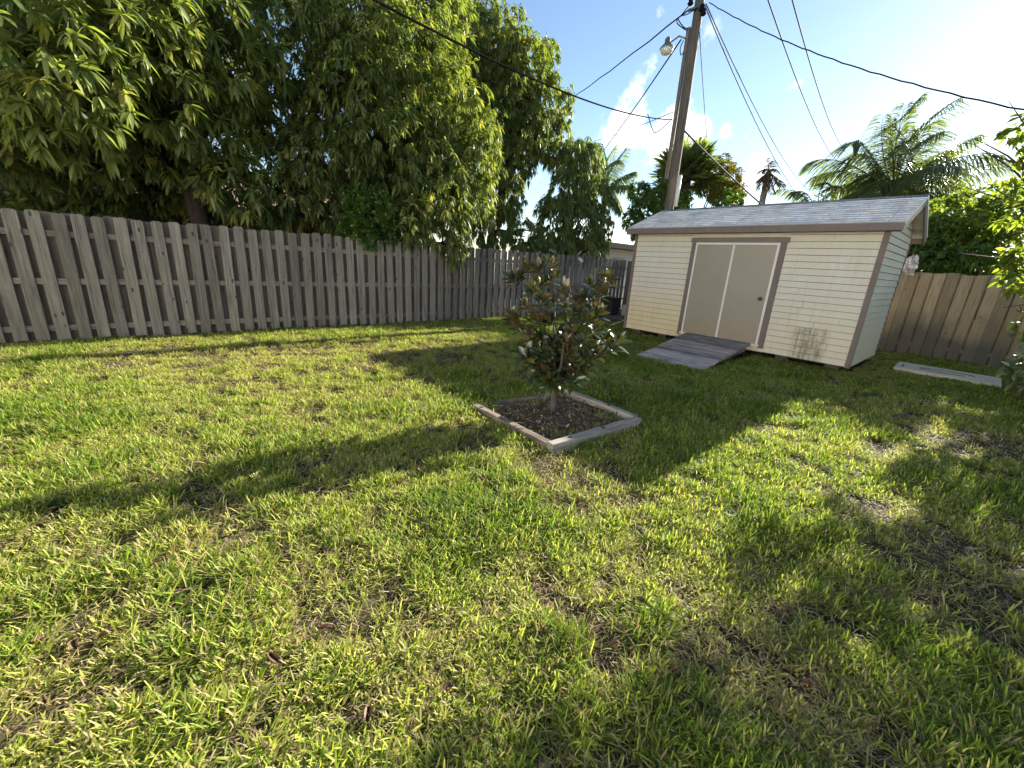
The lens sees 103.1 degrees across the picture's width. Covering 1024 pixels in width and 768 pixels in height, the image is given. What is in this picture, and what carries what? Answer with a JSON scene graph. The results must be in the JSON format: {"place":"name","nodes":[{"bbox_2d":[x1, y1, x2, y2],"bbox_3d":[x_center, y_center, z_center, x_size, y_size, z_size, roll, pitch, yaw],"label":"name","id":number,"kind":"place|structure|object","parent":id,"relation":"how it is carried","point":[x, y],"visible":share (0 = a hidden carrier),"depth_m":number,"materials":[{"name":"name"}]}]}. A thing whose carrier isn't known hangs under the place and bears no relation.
{"place":"outdoors","nodes":[
{"label":"outdoors","id":0,"kind":"place"},
{"bbox_2d":[0,172,436,260],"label":"neighbour house","id":1,"kind":"structure","parent":0,"point":[178,220],"depth_m":10.41,"materials":[{"name":"tile"}]},
{"bbox_2d":[0,262,1023,767],"bbox_3d":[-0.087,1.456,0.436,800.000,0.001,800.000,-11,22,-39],"label":"ground","id":2,"kind":"structure","parent":0,"point":[614,668],"depth_m":2.11,"materials":[{"name":"green plant"}]},
{"bbox_2d":[3,196,69,213],"bbox_3d":[-8.731,-2.224,7.491,3.629,2.297,2.207,-11,22,-39],"label":"shaded shrub","id":3,"kind":"object","parent":2,"relation":"on","point":[14,205],"visible":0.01,"depth_m":7.28,"materials":[{"name":"green plant"}]},
{"bbox_2d":[29,634,48,645],"bbox_3d":[-1.807,0.975,1.551,0.036,0.024,0.050,11,19,25],"label":"fallen leaf","id":4,"kind":"object","parent":2,"relation":"on","point":[41,636],"visible":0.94,"depth_m":1.55,"materials":[{"name":"brown plant"}]},
{"bbox_2d":[67,638,78,650],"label":"fallen leaf","id":5,"kind":"object","parent":2,"relation":"on","point":[72,643],"visible":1,"depth_m":1.53,"materials":[{"name":"brown plant"}]},
{"bbox_2d":[83,214,117,216],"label":"shaded shrub","id":6,"kind":"object","parent":2,"relation":"on","point":[100,215],"visible":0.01,"depth_m":7.77,"materials":[{"name":"green plant"}]},
{"bbox_2d":[98,627,120,637],"bbox_3d":[-1.581,0.974,1.594,0.065,0.027,0.026,-7,20,-29],"label":"fallen leaf","id":7,"kind":"object","parent":2,"relation":"on","point":[102,633],"visible":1,"depth_m":1.59,"materials":[{"name":"brown plant"}]},
{"bbox_2d":[0,0,298,231],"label":"mango tree","id":8,"kind":"object","parent":2,"relation":"on","point":[91,89],"visible":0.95,"depth_m":6.45,"materials":[{"name":"green plant"}]},
{"bbox_2d":[150,557,168,564],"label":"fallen leaf","id":9,"kind":"object","parent":2,"relation":"on","point":[158,559],"visible":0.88,"depth_m":1.96,"materials":[{"name":"brown plant"}]},
{"bbox_2d":[182,220,243,227],"bbox_3d":[-6.768,-2.615,9.395,3.639,2.170,2.064,-11,22,-39],"label":"shaded shrub","id":10,"kind":"object","parent":2,"relation":"on","point":[211,221],"depth_m":8.92,"materials":[{"name":"green plant"}]},
{"bbox_2d":[268,652,280,663],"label":"fallen leaf","id":11,"kind":"object","parent":2,"relation":"on","point":[273,656],"visible":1,"depth_m":1.53,"materials":[{"name":"brown plant"}]},
{"bbox_2d":[0,208,625,342],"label":"picket fence","id":12,"kind":"object","parent":2,"relation":"on","point":[68,276],"visible":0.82,"depth_m":7.12,"materials":[{"name":"grey wood"}]},
{"bbox_2d":[318,623,334,629],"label":"fallen leaf","id":13,"kind":"object","parent":2,"relation":"on","point":[328,625],"visible":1,"depth_m":1.67,"materials":[{"name":"brown plant"}]},
{"bbox_2d":[219,0,507,273],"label":"mango tree","id":14,"kind":"object","parent":2,"relation":"on","point":[409,152],"visible":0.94,"depth_m":8.76,"materials":[{"name":"green plant"}]},
{"bbox_2d":[364,703,371,723],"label":"fallen leaf","id":15,"kind":"object","parent":2,"relation":"on","point":[367,710],"visible":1,"depth_m":1.36,"materials":[{"name":"plant"}]},
{"bbox_2d":[333,180,403,252],"bbox_3d":[-3.241,-2.826,9.163,1.813,3.096,1.716,-11,22,-39],"label":"leafy bush","id":16,"kind":"object","parent":2,"relation":"on","point":[358,222],"visible":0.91,"depth_m":8.48,"materials":[{"name":"green plant"}]},
{"bbox_2d":[441,681,453,694],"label":"fallen leaf","id":17,"kind":"object","parent":2,"relation":"on","point":[448,687],"visible":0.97,"depth_m":1.47,"materials":[{"name":"brown plant"}]},
{"bbox_2d":[410,0,578,295],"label":"mango tree","id":18,"kind":"object","parent":2,"relation":"on","point":[517,103],"visible":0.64,"depth_m":12.38,"materials":[{"name":"green plant"}]},
{"bbox_2d":[536,619,542,638],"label":"fallen leaf","id":19,"kind":"object","parent":2,"relation":"on","point":[540,632],"visible":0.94,"depth_m":1.72,"materials":[{"name":"brown plant"}]},
{"bbox_2d":[473,389,641,454],"bbox_3d":[0.468,0.307,4.224,1.339,0.105,1.303,-11,22,-39],"label":"planting frame","id":20,"kind":"object","parent":2,"relation":"on","point":[558,445],"visible":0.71,"depth_m":3.89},
{"bbox_2d":[484,392,630,439],"bbox_3d":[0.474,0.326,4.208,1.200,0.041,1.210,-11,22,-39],"label":"soil","id":21,"kind":"structure","parent":2,"relation":"on","point":[564,420],"depth_m":4.15,"materials":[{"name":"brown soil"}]},
{"bbox_2d":[480,401,499,409],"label":"grass tuft","id":22,"kind":"object","parent":21,"relation":"on","point":[490,407],"visible":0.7,"depth_m":4.32,"materials":[{"name":"green plant"}]},
{"bbox_2d":[500,255,632,410],"bbox_3d":[0.524,-0.468,4.176,1.360,1.637,0.851,3,17,-1],"label":"magnolia","id":23,"kind":"object","parent":21,"relation":"on","point":[560,372],"visible":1,"depth_m":4.11,"materials":[{"name":"green plant"}]},
{"bbox_2d":[519,136,616,303],"bbox_3d":[1.781,-5.618,14.173,4.573,6.096,2.859,-11,22,-39],"label":"mango tree","id":24,"kind":"object","parent":2,"relation":"on","point":[581,202],"visible":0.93,"depth_m":13.95,"materials":[{"name":"green plant"}]},
{"bbox_2d":[539,242,633,295],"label":"flat roof house","id":25,"kind":"structure","parent":2,"relation":"on","point":[620,251],"depth_m":22.60,"materials":[{"name":"beige paint"}]},
{"bbox_2d":[614,258,624,276],"bbox_3d":[5.954,-6.541,22.775,1.000,1.000,0.030,-11,22,-39],"label":"window","id":26,"kind":"structure","parent":25,"relation":"in","point":[619,259],"depth_m":22.73,"materials":[{"name":"grey glass"}]},
{"bbox_2d":[601,296,622,315],"bbox_3d":[3.334,-2.643,13.785,0.580,0.590,0.580,-11,22,-39],"label":"storage bin","id":27,"kind":"object","parent":2,"relation":"on","point":[612,307],"visible":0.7,"depth_m":13.59,"materials":[{"name":"black plastic"}]},
{"bbox_2d":[589,143,638,228],"bbox_3d":[6.083,-11.306,27.959,3.001,9.575,6.182,-6,19,-28],"label":"coconut palm","id":28,"kind":"object","parent":2,"relation":"on","point":[623,188],"visible":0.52,"depth_m":26.25,"materials":[{"name":"green plant"}]},
{"bbox_2d":[606,638,622,649],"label":"fallen leaf","id":29,"kind":"object","parent":2,"relation":"on","point":[613,642],"visible":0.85,"depth_m":1.67,"materials":[{"name":"brown plant"}]},
{"bbox_2d":[621,305,625,315],"bbox_3d":[3.887,-2.434,13.564,0.200,0.380,0.400,-11,22,-39],"label":"concrete block","id":30,"kind":"object","parent":2,"relation":"on","point":[623,310],"depth_m":13.59,"materials":[{"name":"grey concrete"}]},
{"bbox_2d":[621,261,631,310],"bbox_3d":[5.281,-3.092,13.528,0.103,1.858,3.622,-11,22,-39],"label":"picket fence","id":31,"kind":"object","parent":2,"relation":"on","point":[628,272],"visible":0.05,"depth_m":14.69,"materials":[{"name":"grey wood"}]},
{"bbox_2d":[633,596,646,602],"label":"fallen leaf","id":32,"kind":"object","parent":2,"relation":"on","point":[640,598],"visible":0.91,"depth_m":1.90,"materials":[{"name":"brown plant"}]},
{"bbox_2d":[668,664,680,675],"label":"fallen leaf","id":33,"kind":"object","parent":2,"relation":"on","point":[676,668],"visible":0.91,"depth_m":1.58,"materials":[{"name":"brown plant"}]},
{"bbox_2d":[679,689,685,701],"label":"fallen leaf","id":34,"kind":"object","parent":2,"relation":"on","point":[683,696],"visible":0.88,"depth_m":1.48,"materials":[{"name":"brown plant"}]},
{"bbox_2d":[621,180,747,245],"bbox_3d":[6.169,-5.365,15.849,4.551,5.172,2.015,18,22,40],"label":"leafy bush","id":35,"kind":"object","parent":2,"relation":"on","point":[648,198],"visible":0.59,"depth_m":15.67,"materials":[{"name":"green plant"}]},
{"bbox_2d":[664,0,705,209],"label":"utility pole","id":36,"kind":"object","parent":2,"relation":"on","point":[682,108],"visible":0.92,"depth_m":11.64,"materials":[{"name":"brown wood"}]},
{"bbox_2d":[372,0,671,119],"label":"cable","id":37,"kind":"object","parent":36,"relation":"attached to","point":[442,35],"visible":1,"depth_m":5.19,"materials":[{"name":"black rubber"}]},
{"bbox_2d":[647,114,671,132],"bbox_3d":[4.373,-7.818,12.103,0.025,0.575,0.863,-11,22,-39],"label":"cable loop","id":38,"kind":"object","parent":37,"relation":"hanging from","point":[660,129],"visible":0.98,"depth_m":12.23,"materials":[{"name":"black rubber"}]},
{"bbox_2d":[546,8,689,114],"bbox_3d":[2.413,-24.739,36.549,0.040,13.013,57.541,2,17,-6],"label":"cable","id":39,"kind":"object","parent":36,"relation":"attached to","point":[635,51],"visible":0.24,"depth_m":14.46,"materials":[{"name":"black rubber"}]},
{"bbox_2d":[595,112,672,140],"bbox_3d":[6.086,-18.125,29.702,0.021,9.535,40.362,4,17,2],"label":"cable","id":40,"kind":"object","parent":36,"relation":"attached to","point":[637,126],"visible":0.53,"depth_m":16.02,"materials":[{"name":"grey metal"}]},
{"bbox_2d":[660,35,685,55],"bbox_3d":[4.568,-9.653,11.530,0.400,0.436,0.757,-11,22,-39],"label":"street lamp","id":41,"kind":"object","parent":36,"relation":"attached to","point":[666,47],"visible":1,"depth_m":11.56,"materials":[{"name":"metal"}]},
{"bbox_2d":[602,39,681,151],"bbox_3d":[6.342,-17.123,29.703,0.036,4.017,39.464,4,17,3],"label":"cable","id":42,"kind":"object","parent":41,"relation":"attached to","point":[647,89],"visible":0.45,"depth_m":14.79,"materials":[{"name":"black rubber"}]},
{"bbox_2d":[678,6,688,28],"bbox_3d":[4.731,-10.069,11.162,0.026,0.626,0.373,-11,22,-39],"label":"cable loop","id":43,"kind":"object","parent":36,"relation":"hanging from","point":[679,21],"visible":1,"depth_m":11.20,"materials":[{"name":"black rubber"}]},
{"bbox_2d":[676,7,697,30],"bbox_3d":[4.768,-9.938,11.147,0.025,0.466,0.586,-11,22,-39],"label":"cable loop","id":44,"kind":"object","parent":36,"relation":"hanging from","point":[684,15],"visible":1,"depth_m":11.18,"materials":[{"name":"black rubber"}]},
{"bbox_2d":[699,32,706,137],"bbox_3d":[6.994,-10.082,14.740,0.023,0.909,8.399,12,18,25],"label":"cable","id":45,"kind":"object","parent":36,"relation":"attached to","point":[702,81],"visible":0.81,"depth_m":13.03,"materials":[{"name":"grey metal"}]},
{"bbox_2d":[684,130,761,203],"bbox_3d":[10.476,-6.809,15.962,13.932,2.684,0.051,-9,20,-35],"label":"cable","id":46,"kind":"object","parent":36,"relation":"attached to","point":[710,157],"visible":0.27,"depth_m":12.94,"materials":[{"name":"grey metal"}]},
{"bbox_2d":[704,5,800,198],"bbox_3d":[17.330,-12.007,23.919,0.029,2.366,36.120,18,22,40],"label":"cable","id":47,"kind":"object","parent":36,"relation":"attached to","point":[742,92],"visible":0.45,"depth_m":13.71,"materials":[{"name":"grey metal"}]},
{"bbox_2d":[705,3,824,199],"bbox_3d":[16.943,-13.084,24.139,0.029,1.212,36.308,17,21,38],"label":"cable","id":48,"kind":"object","parent":36,"relation":"attached to","point":[744,86],"visible":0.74,"depth_m":13.82,"materials":[{"name":"grey metal"}]},
{"bbox_2d":[709,2,1023,109],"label":"cable","id":49,"kind":"object","parent":36,"relation":"attached to","point":[997,104],"visible":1,"depth_m":7.28,"materials":[{"name":"black rubber"}]},
{"bbox_2d":[646,134,728,205],"bbox_3d":[7.006,-6.541,16.987,3.161,6.835,3.243,16,21,36],"label":"fan palm","id":50,"kind":"object","parent":2,"relation":"on","point":[696,161],"visible":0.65,"depth_m":15.69,"materials":[{"name":"green plant"}]},
{"bbox_2d":[688,697,696,716],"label":"fallen leaf","id":51,"kind":"object","parent":2,"relation":"on","point":[691,708],"visible":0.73,"depth_m":1.44,"materials":[{"name":"brown plant"}]},
{"bbox_2d":[637,332,750,369],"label":"wooden ramp","id":52,"kind":"structure","parent":2,"relation":"on","point":[698,351],"depth_m":7.62,"materials":[{"name":"grey wood"}]},
{"bbox_2d":[702,153,748,207],"bbox_3d":[8.363,-6.119,16.639,1.723,6.391,2.481,9,18,18],"label":"yellow shrub","id":53,"kind":"object","parent":2,"relation":"on","point":[715,189],"visible":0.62,"depth_m":15.71,"materials":[{"name":"green plant"}]},
{"bbox_2d":[751,158,788,203],"bbox_3d":[12.714,-7.613,20.715,0.967,7.031,1.778,-11,22,-39],"label":"dying palm","id":54,"kind":"object","parent":2,"relation":"on","point":[766,179],"visible":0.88,"depth_m":20.05,"materials":[{"name":"brown plant"}]},
{"bbox_2d":[623,194,929,369],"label":"garden shed","id":55,"kind":"structure","parent":2,"relation":"on","point":[816,282],"depth_m":7.61,"materials":[{"name":"beige wood"}]},
{"bbox_2d":[683,245,732,336],"bbox_3d":[4.100,-1.956,8.529,0.025,1.829,0.731,-11,22,-39],"label":"door","id":56,"kind":"structure","parent":55,"relation":"in","point":[712,262],"depth_m":8.51,"materials":[{"name":"beige wood"}]},
{"bbox_2d":[715,245,777,343],"bbox_3d":[4.548,-1.763,7.971,0.100,1.829,0.781,-11,22,-39],"label":"door","id":57,"kind":"structure","parent":55,"relation":"in","point":[750,266],"depth_m":7.97,"materials":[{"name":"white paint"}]},
{"bbox_2d":[784,605,792,613],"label":"fallen leaf","id":58,"kind":"object","parent":2,"relation":"on","point":[789,609],"visible":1,"depth_m":1.90,"materials":[{"name":"brown plant"}]},
{"bbox_2d":[803,673,813,685],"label":"fallen leaf","id":59,"kind":"object","parent":2,"relation":"on","point":[806,676],"visible":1,"depth_m":1.57,"materials":[{"name":"brown plant"}]},
{"bbox_2d":[771,182,845,201],"bbox_3d":[14.464,-6.699,20.330,1.640,6.075,3.763,-11,22,-39],"label":"tree","id":60,"kind":"object","parent":2,"relation":"on","point":[793,193],"visible":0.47,"depth_m":19.57,"materials":[{"name":"green plant"}]},
{"bbox_2d":[882,587,889,597],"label":"fallen leaf","id":61,"kind":"object","parent":2,"relation":"on","point":[885,593],"visible":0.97,"depth_m":2.04,"materials":[{"name":"brown plant"}]},
{"bbox_2d":[797,92,1018,225],"bbox_3d":[17.242,-7.882,18.666,6.685,9.641,7.893,-11,22,-39],"label":"coconut palm","id":62,"kind":"object","parent":2,"relation":"on","point":[885,179],"visible":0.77,"depth_m":17.34,"materials":[{"name":"green plant"}]},
{"bbox_2d":[893,362,1001,387],"bbox_3d":[7.915,-0.199,7.427,0.999,0.119,1.370,-11,22,-39],"label":"concrete slab","id":63,"kind":"object","parent":2,"relation":"on","point":[946,373],"depth_m":7.31,"materials":[{"name":"concrete"}]},
{"bbox_2d":[878,272,1023,367],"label":"picket fence","id":64,"kind":"object","parent":2,"relation":"on","point":[957,317],"visible":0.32,"depth_m":8.75,"materials":[{"name":"beige wood"}]},
{"bbox_2d":[902,254,918,275],"bbox_3d":[8.881,-2.660,9.077,0.303,0.497,0.224,8,17,16],"label":"plastic bag","id":65,"kind":"object","parent":64,"relation":"on","point":[911,265],"visible":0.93,"depth_m":9.03,"materials":[{"name":"white plastic"}]},
{"bbox_2d":[908,211,1002,275],"bbox_3d":[10.053,-2.490,9.999,1.810,3.448,2.639,5,17,6],"label":"leafy bush","id":66,"kind":"object","parent":2,"relation":"on","point":[924,254],"visible":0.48,"depth_m":9.24,"materials":[{"name":"green plant"}]},
{"bbox_2d":[907,177,1023,275],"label":"hedge tree","id":67,"kind":"object","parent":2,"relation":"on","point":[973,225],"visible":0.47,"depth_m":9.66,"materials":[{"name":"green plant"}]},
{"bbox_2d":[954,100,1023,346],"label":"shade tree","id":68,"kind":"object","parent":2,"relation":"on","point":[1010,258],"visible":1,"depth_m":5.89,"materials":[{"name":"green plant"}]},
{"bbox_2d":[996,333,1023,397],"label":"shiny bush","id":69,"kind":"object","parent":2,"relation":"on","point":[1017,367],"visible":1,"depth_m":6.08,"materials":[{"name":"green plant"}]},
{"bbox_2d":[145,0,1023,270],"label":"sky","id":70,"kind":"structure","parent":0,"point":[967,48],"materials":[{"name":"blue"}]},
{"bbox_2d":[767,0,835,159],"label":"cable","id":71,"kind":"object","parent":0,"point":[792,68],"visible":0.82,"depth_m":15.71,"materials":[{"name":"grey metal"}]},
{"bbox_2d":[792,0,846,152],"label":"cable","id":72,"kind":"object","parent":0,"point":[810,64],"visible":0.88,"depth_m":15.21,"materials":[{"name":"grey metal"}]},
{"bbox_3d":[3.123,-2.093,12.822,1.406,0.035,0.230,-11,22,-39],"label":"plank","id":73,"kind":"object","parent":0,"visible":0},
{"bbox_2d":[600,315,623,319],"bbox_3d":[3.125,-2.074,12.587,0.180,0.035,1.118,-6,19,-30],"label":"plank","id":74,"kind":"object","parent":73,"relation":"on","point":[613,317],"visible":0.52,"depth_m":12.51,"materials":[{"name":"grey wood"}]}
]}

